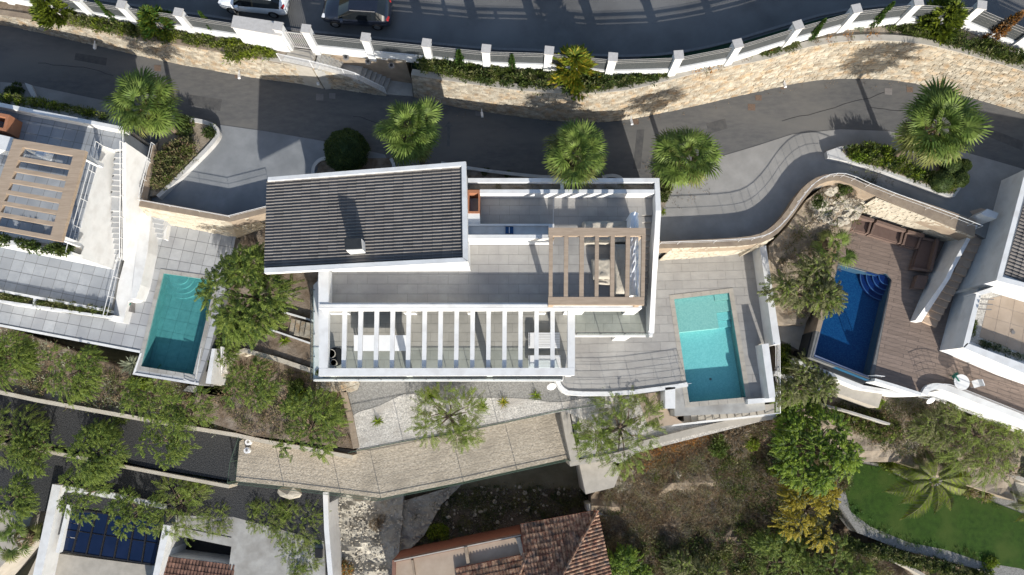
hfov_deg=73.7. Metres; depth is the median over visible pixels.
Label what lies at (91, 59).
asphalt repair
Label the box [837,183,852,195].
shrub
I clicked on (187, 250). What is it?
pool deck
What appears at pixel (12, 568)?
paved terrace
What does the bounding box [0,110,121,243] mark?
terrace floor
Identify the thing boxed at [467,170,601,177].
planting bed
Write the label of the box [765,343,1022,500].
planted slope
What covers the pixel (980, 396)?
deck railing
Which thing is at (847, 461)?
pepper tree
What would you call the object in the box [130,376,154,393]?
shrub
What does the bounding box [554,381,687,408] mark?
deck parapet
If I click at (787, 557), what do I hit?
pepper tree
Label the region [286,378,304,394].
shrub
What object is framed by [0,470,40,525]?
pepper tree
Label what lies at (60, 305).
hedge
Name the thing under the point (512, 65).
cypress
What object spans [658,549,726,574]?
pepper tree
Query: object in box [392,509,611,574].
house
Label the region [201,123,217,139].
hedge
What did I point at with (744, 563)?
bottom scrub
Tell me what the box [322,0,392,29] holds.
parked car
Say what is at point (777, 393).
stair railing
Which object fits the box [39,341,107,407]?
pepper tree
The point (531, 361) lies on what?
sun lounger
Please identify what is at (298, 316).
garden wall
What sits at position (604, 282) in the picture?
covered armchair
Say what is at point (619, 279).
covered sofa
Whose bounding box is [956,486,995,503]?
hedge
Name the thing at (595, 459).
garden wall
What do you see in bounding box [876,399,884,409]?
shrub
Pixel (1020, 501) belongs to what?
date palm
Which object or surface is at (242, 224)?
retaining wall
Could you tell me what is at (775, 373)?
garden wall
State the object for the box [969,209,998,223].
letterbox pillar
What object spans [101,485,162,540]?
pepper tree
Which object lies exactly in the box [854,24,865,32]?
yucca
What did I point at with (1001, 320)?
terrace floor
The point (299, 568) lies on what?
pepper tree
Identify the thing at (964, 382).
patio table
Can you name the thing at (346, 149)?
topiary ball
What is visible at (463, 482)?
fence
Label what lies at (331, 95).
manhole cover
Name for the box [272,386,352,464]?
pepper tree
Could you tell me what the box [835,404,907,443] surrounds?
hedge
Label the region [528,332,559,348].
sun lounger
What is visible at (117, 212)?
outside stairs
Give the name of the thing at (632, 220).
curtain
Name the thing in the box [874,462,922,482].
hedge
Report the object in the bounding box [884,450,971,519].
date palm
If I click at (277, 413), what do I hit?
ground litter
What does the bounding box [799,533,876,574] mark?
pepper tree
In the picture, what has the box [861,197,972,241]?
retaining wall
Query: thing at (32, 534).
fan palm
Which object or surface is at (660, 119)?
leaf litter
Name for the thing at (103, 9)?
cypress
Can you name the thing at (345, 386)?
stone steps
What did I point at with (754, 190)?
driveway
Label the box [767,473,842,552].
pepper tree
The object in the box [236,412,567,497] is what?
beige terrace
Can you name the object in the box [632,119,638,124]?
manhole cover
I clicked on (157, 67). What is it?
manhole cover
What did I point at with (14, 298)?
hedge
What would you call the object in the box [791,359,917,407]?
pool wall
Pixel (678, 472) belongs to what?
scrub stones
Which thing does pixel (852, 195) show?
shrub
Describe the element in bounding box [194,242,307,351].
pepper tree
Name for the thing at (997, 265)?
villa
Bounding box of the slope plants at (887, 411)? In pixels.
[812,394,1023,481]
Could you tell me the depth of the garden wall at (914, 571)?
51.16 m
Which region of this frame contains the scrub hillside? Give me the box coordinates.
[588,415,960,574]
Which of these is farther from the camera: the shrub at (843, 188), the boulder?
the boulder
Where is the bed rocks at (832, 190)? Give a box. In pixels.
[807,185,866,226]
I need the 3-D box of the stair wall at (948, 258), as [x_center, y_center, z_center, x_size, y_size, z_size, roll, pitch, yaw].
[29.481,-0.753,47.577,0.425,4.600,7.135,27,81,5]
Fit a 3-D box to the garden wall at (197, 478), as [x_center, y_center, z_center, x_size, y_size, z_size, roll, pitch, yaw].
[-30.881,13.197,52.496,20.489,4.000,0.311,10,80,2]
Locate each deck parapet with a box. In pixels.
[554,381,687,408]
[862,378,1023,432]
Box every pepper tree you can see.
[0,329,41,393]
[0,402,49,469]
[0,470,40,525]
[6,419,65,478]
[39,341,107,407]
[56,456,114,526]
[64,417,131,485]
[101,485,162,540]
[119,364,177,422]
[133,416,200,469]
[146,471,214,546]
[156,385,218,441]
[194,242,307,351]
[200,501,232,539]
[207,333,242,368]
[221,354,289,413]
[245,497,285,534]
[268,498,329,552]
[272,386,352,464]
[276,534,325,574]
[404,381,489,453]
[570,385,667,481]
[607,542,652,574]
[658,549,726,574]
[743,525,815,574]
[756,249,848,320]
[767,404,865,497]
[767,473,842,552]
[770,349,839,408]
[772,382,823,438]
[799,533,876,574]
[905,400,960,453]
[928,408,1023,497]
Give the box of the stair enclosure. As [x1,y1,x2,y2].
[745,343,775,403]
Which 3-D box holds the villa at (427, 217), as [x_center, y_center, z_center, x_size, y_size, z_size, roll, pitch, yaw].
[-2.565,-0.487,44.898,25.318,12.580,13.129,0,80,0]
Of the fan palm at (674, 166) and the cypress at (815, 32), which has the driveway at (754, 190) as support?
the fan palm at (674, 166)
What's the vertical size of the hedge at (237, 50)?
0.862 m
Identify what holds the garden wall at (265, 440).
on the ground at (564, 474)
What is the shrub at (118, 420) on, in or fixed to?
on the slope terrace at (109, 364)
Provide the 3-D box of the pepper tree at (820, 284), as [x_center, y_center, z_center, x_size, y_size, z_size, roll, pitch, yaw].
[19.504,0.029,47.013,6.194,4.852,4.859,0,80,0]
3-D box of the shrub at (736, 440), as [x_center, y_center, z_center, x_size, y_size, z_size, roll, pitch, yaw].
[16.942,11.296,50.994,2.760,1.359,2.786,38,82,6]
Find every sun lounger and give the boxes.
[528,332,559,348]
[528,355,560,367]
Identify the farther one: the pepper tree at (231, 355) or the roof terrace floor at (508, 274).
the pepper tree at (231, 355)
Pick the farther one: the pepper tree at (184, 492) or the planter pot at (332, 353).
the pepper tree at (184, 492)
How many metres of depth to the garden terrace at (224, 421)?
49.20 m
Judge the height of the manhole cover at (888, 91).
0.012 m
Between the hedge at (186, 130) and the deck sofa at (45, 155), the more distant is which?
the hedge at (186, 130)
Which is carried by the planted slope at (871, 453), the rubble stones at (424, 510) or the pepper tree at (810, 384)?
the pepper tree at (810, 384)
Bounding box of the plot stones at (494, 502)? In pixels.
[445,485,580,532]
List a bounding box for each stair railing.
[119,141,124,258]
[276,53,386,93]
[697,344,780,421]
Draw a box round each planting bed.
[0,1,287,63]
[317,158,398,172]
[420,25,1023,86]
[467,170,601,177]
[660,181,668,210]
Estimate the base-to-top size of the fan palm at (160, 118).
5.729 m
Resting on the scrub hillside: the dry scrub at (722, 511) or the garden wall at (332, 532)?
the dry scrub at (722, 511)
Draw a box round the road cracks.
[46,63,901,150]
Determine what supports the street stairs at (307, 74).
on the road at (502, 142)
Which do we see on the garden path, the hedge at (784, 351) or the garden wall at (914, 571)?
the hedge at (784, 351)
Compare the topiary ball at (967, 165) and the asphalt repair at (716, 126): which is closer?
the topiary ball at (967, 165)
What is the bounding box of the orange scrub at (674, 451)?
[640,432,721,473]
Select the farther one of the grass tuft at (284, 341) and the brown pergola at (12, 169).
the grass tuft at (284, 341)
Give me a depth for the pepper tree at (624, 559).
50.80 m
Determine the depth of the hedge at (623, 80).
43.13 m
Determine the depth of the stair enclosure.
46.72 m
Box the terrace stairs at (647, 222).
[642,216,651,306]
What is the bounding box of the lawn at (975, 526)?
[844,464,1023,569]
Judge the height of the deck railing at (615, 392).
1.011 m
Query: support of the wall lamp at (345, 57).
attached to the stair back wall at (400, 71)
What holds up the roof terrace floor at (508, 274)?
on the villa at (427, 217)
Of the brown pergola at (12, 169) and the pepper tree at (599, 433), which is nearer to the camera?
the brown pergola at (12, 169)
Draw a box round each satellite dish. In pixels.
[547,383,555,389]
[919,397,934,403]
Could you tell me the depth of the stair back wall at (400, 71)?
46.33 m
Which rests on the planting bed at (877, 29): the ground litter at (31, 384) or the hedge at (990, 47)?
the hedge at (990, 47)
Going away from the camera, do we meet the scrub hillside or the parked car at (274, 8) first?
the parked car at (274, 8)
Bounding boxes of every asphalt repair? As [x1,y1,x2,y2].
[74,53,106,64]
[188,95,221,110]
[633,129,643,168]
[706,119,727,132]
[983,128,1023,149]
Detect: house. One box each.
[28,483,327,574]
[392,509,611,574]
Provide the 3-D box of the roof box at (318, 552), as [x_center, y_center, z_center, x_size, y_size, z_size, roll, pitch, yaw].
[-14.359,19.787,50.930,0.548,0.560,0.666,0,80,0]
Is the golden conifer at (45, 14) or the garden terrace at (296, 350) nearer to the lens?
the golden conifer at (45, 14)
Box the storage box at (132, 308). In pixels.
[128,302,134,312]
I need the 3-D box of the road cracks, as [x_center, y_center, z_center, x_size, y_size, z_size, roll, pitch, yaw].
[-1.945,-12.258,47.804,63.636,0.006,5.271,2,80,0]
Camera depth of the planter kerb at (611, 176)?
46.78 m
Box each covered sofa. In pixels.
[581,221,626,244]
[614,244,624,295]
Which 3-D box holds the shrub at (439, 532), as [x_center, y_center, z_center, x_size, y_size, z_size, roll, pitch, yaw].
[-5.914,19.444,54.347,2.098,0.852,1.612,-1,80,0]
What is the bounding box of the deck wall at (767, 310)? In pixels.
[752,245,780,345]
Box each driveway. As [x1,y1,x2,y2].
[151,125,385,215]
[659,129,1023,240]
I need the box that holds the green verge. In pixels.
[292,14,843,69]
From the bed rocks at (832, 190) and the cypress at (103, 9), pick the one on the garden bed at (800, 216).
the bed rocks at (832, 190)
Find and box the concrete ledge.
[576,461,618,515]
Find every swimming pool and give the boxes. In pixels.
[136,269,219,378]
[669,288,750,416]
[792,260,889,383]
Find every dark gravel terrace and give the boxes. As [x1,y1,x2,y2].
[0,394,241,480]
[0,435,342,540]
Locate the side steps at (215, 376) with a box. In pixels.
[183,348,236,395]
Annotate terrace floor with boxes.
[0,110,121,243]
[0,247,123,319]
[323,307,645,377]
[332,198,652,302]
[970,292,1023,360]
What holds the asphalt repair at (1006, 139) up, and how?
on the road at (502, 142)
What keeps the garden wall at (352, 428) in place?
on the ground at (564, 474)
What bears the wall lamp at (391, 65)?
attached to the stair back wall at (400, 71)
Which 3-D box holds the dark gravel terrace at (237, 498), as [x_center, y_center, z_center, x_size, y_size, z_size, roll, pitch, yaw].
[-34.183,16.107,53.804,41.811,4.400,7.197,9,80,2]
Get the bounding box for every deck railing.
[558,381,690,392]
[924,384,1023,415]
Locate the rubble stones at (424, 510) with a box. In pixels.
[400,484,462,546]
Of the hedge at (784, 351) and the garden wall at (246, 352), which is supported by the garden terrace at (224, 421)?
the garden wall at (246, 352)
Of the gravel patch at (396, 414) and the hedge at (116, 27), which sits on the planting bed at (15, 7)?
the hedge at (116, 27)
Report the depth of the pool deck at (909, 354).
47.31 m
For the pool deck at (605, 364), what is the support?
on the ground at (564, 474)
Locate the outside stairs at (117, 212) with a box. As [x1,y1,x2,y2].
[110,153,123,260]
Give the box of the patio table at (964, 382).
[954,374,969,389]
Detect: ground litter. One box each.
[0,329,243,438]
[209,358,351,445]
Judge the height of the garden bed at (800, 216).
9.826 m
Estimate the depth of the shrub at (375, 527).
53.54 m
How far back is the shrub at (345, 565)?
52.89 m
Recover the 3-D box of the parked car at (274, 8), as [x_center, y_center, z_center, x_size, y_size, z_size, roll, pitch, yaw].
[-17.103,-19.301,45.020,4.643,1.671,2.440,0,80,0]
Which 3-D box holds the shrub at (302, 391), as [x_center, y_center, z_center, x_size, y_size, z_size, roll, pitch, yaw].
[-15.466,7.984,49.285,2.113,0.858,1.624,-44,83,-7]
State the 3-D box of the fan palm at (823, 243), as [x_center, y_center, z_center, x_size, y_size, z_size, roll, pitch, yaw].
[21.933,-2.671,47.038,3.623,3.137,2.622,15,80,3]
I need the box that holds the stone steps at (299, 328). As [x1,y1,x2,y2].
[289,318,312,338]
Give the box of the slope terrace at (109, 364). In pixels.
[0,327,242,433]
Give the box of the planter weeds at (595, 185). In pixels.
[494,183,648,188]
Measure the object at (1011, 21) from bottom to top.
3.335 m
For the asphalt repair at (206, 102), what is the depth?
47.93 m
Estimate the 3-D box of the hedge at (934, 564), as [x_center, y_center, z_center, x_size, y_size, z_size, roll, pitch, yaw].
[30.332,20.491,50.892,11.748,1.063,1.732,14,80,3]
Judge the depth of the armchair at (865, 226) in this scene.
48.26 m
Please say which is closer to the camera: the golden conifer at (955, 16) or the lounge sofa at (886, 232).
the golden conifer at (955, 16)
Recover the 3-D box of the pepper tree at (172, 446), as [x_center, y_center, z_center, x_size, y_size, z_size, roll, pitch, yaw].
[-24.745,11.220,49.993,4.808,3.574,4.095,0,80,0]
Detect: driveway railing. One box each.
[137,199,265,216]
[659,173,982,244]
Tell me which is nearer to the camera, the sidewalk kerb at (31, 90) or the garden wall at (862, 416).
the sidewalk kerb at (31, 90)
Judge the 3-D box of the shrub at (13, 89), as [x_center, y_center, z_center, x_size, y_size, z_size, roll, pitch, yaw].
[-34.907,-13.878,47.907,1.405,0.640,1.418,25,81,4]
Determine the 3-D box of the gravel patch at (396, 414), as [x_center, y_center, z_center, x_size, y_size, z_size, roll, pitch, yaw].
[-0.122,9.515,48.624,22.585,0.120,3.850,0,80,0]
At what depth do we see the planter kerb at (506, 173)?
46.82 m
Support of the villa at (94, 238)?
on the ground at (564, 474)
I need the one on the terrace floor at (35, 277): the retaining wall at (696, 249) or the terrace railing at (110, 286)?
the terrace railing at (110, 286)
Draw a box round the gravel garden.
[347,381,677,449]
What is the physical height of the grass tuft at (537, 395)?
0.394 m
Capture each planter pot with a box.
[330,349,335,357]
[330,359,337,365]
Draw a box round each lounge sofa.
[866,220,905,244]
[908,237,938,272]
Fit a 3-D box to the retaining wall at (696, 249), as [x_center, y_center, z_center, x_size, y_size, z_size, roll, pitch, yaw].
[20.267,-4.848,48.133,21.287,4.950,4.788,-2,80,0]
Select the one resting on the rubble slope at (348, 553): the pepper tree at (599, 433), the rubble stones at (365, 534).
the rubble stones at (365, 534)
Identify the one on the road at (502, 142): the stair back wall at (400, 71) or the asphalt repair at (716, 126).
the asphalt repair at (716, 126)
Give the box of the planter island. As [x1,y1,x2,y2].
[824,144,960,198]
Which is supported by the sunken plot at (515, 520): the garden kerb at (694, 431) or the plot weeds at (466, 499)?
the plot weeds at (466, 499)
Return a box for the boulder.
[277,487,301,498]
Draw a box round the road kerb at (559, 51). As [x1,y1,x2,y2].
[99,0,1020,57]
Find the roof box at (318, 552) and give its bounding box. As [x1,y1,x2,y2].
[315,548,322,557]
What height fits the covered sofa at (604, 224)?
0.917 m
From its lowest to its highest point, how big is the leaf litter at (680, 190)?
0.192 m
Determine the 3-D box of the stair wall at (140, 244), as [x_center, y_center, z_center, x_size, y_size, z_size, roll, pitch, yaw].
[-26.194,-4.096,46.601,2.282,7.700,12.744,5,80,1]
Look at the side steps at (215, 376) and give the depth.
48.09 m
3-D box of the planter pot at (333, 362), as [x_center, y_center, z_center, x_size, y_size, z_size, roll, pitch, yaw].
[-11.525,4.895,44.331,0.437,0.500,0.437,0,80,0]
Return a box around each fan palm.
[0,520,43,563]
[98,66,187,138]
[371,95,443,166]
[542,117,609,190]
[647,125,723,190]
[811,229,858,268]
[889,75,993,169]
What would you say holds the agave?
on the slope terrace at (109, 364)
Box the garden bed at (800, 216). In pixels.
[764,176,863,325]
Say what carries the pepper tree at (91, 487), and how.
on the dark gravel terrace at (237, 498)
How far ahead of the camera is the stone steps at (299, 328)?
48.37 m
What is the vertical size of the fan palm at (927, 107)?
7.137 m
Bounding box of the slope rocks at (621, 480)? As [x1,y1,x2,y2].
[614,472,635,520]
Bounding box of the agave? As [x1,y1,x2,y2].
[119,355,137,374]
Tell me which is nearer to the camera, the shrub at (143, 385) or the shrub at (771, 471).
the shrub at (143, 385)
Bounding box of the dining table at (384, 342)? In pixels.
[354,335,405,350]
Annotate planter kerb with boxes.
[311,156,325,173]
[441,161,558,177]
[602,174,622,177]
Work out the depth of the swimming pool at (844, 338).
48.45 m
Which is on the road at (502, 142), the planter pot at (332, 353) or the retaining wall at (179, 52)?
the retaining wall at (179, 52)
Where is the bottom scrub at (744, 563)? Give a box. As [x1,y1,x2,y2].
[631,521,893,574]
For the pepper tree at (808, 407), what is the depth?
48.76 m
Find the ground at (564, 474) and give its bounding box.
[15,333,1023,574]
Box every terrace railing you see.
[65,141,102,252]
[103,256,120,316]
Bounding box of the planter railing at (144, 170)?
[138,142,154,198]
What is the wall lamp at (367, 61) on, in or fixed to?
attached to the stair back wall at (400, 71)
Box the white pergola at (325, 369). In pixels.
[318,309,574,376]
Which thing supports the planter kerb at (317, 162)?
on the driveway at (233, 170)
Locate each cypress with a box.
[94,0,115,21]
[198,11,213,32]
[455,48,465,67]
[507,54,515,71]
[808,18,826,42]
[868,1,895,27]
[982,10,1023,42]
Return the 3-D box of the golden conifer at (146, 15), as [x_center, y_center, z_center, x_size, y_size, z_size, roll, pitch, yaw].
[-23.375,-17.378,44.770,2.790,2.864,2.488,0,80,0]
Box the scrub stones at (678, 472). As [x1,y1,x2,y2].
[604,444,859,574]
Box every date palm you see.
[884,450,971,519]
[1007,490,1023,521]
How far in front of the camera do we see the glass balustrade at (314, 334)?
44.05 m
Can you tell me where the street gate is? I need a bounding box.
[285,31,310,48]
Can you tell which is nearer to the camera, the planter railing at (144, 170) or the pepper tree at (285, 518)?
the planter railing at (144, 170)
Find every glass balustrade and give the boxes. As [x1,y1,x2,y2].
[310,287,561,379]
[576,332,647,334]
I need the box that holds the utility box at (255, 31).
[231,15,290,51]
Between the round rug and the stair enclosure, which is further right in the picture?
the stair enclosure
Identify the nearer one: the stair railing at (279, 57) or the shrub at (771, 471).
the stair railing at (279, 57)
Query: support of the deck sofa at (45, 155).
on the terrace floor at (51, 132)
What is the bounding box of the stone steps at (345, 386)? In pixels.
[316,381,359,392]
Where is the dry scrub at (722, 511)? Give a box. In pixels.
[598,420,899,574]
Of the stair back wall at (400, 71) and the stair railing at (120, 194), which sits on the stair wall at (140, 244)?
the stair railing at (120, 194)
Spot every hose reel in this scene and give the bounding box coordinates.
[244,447,250,453]
[245,440,252,444]
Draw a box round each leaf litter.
[429,82,982,125]
[639,162,709,208]
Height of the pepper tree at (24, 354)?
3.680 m
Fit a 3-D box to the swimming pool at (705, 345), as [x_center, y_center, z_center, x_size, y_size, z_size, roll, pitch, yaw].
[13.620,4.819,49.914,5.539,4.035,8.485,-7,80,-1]
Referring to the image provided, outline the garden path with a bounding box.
[778,324,805,351]
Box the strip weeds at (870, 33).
[693,29,880,76]
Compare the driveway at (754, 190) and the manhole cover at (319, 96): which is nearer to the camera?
the driveway at (754, 190)
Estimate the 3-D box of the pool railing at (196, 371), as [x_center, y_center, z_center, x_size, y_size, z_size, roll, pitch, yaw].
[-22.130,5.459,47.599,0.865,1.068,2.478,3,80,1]
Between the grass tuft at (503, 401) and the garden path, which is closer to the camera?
the grass tuft at (503, 401)
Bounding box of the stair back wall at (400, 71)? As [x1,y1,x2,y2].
[322,54,411,82]
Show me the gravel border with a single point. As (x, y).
(849, 521)
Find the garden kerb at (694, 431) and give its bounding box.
[639,412,776,447]
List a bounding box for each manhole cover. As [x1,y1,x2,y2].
[154,65,160,70]
[316,94,323,100]
[329,93,334,98]
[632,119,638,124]
[748,104,754,110]
[755,95,761,100]
[885,88,891,94]
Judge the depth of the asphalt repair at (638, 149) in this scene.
47.32 m
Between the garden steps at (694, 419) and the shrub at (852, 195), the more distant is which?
the garden steps at (694, 419)
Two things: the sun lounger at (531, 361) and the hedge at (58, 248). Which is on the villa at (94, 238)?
the hedge at (58, 248)
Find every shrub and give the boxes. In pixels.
[3,81,24,96]
[109,401,130,425]
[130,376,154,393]
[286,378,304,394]
[289,386,308,407]
[341,557,353,574]
[369,514,385,532]
[426,522,449,540]
[647,466,659,482]
[708,432,732,459]
[722,425,752,458]
[740,433,760,451]
[765,458,785,477]
[811,194,825,209]
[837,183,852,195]
[843,189,857,205]
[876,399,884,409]
[978,555,999,574]
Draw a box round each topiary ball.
[323,127,371,171]
[929,169,955,192]
[939,157,962,174]
[952,170,969,187]
[960,159,972,171]
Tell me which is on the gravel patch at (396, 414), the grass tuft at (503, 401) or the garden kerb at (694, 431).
the grass tuft at (503, 401)
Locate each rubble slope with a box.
[339,494,404,574]
[400,483,461,550]
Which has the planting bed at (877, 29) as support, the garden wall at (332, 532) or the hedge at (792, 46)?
the hedge at (792, 46)
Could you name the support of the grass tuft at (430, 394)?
on the gravel garden
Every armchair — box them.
[591,259,609,280]
[599,279,609,285]
[849,215,873,234]
[898,230,924,249]
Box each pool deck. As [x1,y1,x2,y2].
[0,226,239,385]
[560,252,764,415]
[791,230,1023,413]
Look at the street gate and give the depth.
44.38 m
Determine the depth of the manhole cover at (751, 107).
47.86 m
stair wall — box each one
[109,142,158,323]
[261,57,386,95]
[910,225,977,322]
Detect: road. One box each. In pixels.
[0,25,1023,258]
[86,0,1023,61]
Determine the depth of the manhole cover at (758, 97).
47.99 m
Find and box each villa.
[0,99,149,269]
[264,161,660,380]
[939,170,1023,383]
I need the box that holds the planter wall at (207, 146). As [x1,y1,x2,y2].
[140,116,221,200]
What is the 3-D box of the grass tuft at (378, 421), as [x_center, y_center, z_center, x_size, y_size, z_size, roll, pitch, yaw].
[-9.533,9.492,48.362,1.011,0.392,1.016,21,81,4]
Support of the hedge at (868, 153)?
on the planter island
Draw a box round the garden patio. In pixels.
[638,392,682,425]
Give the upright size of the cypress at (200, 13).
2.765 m
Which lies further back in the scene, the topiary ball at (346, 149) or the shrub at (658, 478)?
the shrub at (658, 478)
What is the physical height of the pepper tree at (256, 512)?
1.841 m
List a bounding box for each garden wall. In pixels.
[0,390,356,458]
[0,438,237,487]
[237,348,312,372]
[271,329,309,343]
[273,309,312,321]
[323,492,342,574]
[341,391,358,448]
[560,412,578,462]
[564,449,631,465]
[772,371,828,393]
[824,404,889,424]
[889,560,924,574]
[1010,475,1023,485]
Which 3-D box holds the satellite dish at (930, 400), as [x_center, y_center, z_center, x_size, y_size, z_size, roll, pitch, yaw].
[28.747,7.861,47.391,0.469,1.535,0.573,44,83,7]
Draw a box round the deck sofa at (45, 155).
[35,150,53,160]
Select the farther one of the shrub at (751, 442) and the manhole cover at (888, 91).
the shrub at (751, 442)
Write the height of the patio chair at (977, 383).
0.840 m
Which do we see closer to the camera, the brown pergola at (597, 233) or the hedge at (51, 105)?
the brown pergola at (597, 233)
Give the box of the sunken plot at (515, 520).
[405,489,587,545]
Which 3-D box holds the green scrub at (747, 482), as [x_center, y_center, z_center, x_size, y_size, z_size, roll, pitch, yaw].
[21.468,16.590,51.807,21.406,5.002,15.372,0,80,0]
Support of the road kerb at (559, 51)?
on the road at (623, 27)
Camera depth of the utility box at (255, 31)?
43.59 m
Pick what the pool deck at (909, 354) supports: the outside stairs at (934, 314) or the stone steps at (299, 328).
the outside stairs at (934, 314)
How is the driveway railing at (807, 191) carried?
on the retaining wall at (696, 249)
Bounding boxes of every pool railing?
[183,350,200,383]
[221,347,226,372]
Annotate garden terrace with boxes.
[189,355,355,448]
[218,222,317,366]
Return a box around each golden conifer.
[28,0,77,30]
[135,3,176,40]
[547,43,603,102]
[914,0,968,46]
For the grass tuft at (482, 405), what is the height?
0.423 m
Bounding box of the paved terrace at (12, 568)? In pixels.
[0,510,45,574]
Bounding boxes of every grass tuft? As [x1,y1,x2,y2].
[277,334,290,347]
[372,416,382,425]
[423,386,438,404]
[476,399,488,413]
[496,396,508,408]
[528,389,540,400]
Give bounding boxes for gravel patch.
[353,394,667,448]
[570,414,760,462]
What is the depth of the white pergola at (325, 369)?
41.72 m
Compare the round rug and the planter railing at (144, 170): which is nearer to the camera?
the round rug
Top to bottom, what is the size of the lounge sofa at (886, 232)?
0.848 m
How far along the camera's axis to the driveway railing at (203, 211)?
45.16 m
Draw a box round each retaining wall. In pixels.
[0,9,261,78]
[139,199,265,237]
[411,34,1023,121]
[659,174,975,260]
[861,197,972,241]
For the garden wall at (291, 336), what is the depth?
48.30 m
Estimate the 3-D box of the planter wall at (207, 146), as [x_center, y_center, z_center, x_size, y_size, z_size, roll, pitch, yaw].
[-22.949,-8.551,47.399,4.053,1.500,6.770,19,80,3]
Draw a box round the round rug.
[330,347,341,365]
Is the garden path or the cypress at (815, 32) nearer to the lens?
the cypress at (815, 32)
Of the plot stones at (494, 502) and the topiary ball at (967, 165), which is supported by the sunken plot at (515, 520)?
the plot stones at (494, 502)
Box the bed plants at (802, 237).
[774,166,893,323]
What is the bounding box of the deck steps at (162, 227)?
[152,217,171,240]
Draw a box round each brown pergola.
[0,139,103,246]
[548,228,645,306]
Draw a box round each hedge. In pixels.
[0,90,111,122]
[0,231,75,257]
[0,291,32,303]
[32,297,111,318]
[65,13,274,54]
[148,136,200,190]
[175,114,194,138]
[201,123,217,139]
[220,37,277,65]
[413,54,562,95]
[561,71,668,97]
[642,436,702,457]
[654,170,672,202]
[759,41,799,56]
[774,343,791,374]
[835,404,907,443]
[841,532,990,574]
[843,140,957,193]
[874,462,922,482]
[881,23,1023,68]
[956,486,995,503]
[971,320,977,336]
[979,339,1023,360]
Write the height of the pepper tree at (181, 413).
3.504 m
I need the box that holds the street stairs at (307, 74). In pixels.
[282,48,413,96]
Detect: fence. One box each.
[0,0,1023,76]
[227,437,243,482]
[227,459,569,500]
[348,403,608,452]
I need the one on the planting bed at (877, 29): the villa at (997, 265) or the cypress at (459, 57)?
the cypress at (459, 57)
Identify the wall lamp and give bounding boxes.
[343,54,348,60]
[365,58,370,64]
[388,62,394,68]
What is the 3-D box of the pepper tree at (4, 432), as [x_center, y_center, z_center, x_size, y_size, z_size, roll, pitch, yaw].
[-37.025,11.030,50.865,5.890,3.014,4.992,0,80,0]
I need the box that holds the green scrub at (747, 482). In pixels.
[689,423,888,574]
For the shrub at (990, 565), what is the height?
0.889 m
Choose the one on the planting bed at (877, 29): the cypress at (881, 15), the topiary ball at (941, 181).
the cypress at (881, 15)
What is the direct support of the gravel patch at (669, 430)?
on the ground at (564, 474)
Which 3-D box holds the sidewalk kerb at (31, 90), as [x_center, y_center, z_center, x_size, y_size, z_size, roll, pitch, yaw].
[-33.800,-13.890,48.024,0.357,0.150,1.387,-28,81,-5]
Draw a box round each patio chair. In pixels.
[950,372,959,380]
[970,379,984,387]
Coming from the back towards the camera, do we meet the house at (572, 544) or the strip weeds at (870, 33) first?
the house at (572, 544)
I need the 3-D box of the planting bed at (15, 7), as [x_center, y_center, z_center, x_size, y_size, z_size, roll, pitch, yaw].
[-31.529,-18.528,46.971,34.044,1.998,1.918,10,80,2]
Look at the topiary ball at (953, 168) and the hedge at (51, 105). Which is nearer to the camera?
the hedge at (51, 105)
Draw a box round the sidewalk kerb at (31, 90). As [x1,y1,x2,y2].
[25,83,36,97]
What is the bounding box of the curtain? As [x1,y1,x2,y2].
[626,212,638,296]
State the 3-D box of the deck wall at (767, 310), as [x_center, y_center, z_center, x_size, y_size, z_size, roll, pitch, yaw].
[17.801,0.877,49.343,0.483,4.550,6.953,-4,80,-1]
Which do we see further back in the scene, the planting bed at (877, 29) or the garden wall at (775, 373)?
the garden wall at (775, 373)
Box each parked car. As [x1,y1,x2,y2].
[218,0,289,17]
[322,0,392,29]
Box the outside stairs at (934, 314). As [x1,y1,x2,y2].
[922,208,989,327]
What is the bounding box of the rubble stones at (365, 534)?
[338,499,403,574]
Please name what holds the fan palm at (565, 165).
on the planting bed at (473, 174)
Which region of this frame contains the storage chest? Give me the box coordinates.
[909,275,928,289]
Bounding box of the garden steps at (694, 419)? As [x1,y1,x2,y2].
[672,404,774,425]
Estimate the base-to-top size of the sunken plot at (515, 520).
2.700 m
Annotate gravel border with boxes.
[835,462,1023,574]
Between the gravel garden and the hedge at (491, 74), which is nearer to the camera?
the hedge at (491, 74)
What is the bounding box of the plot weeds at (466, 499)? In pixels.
[412,481,587,546]

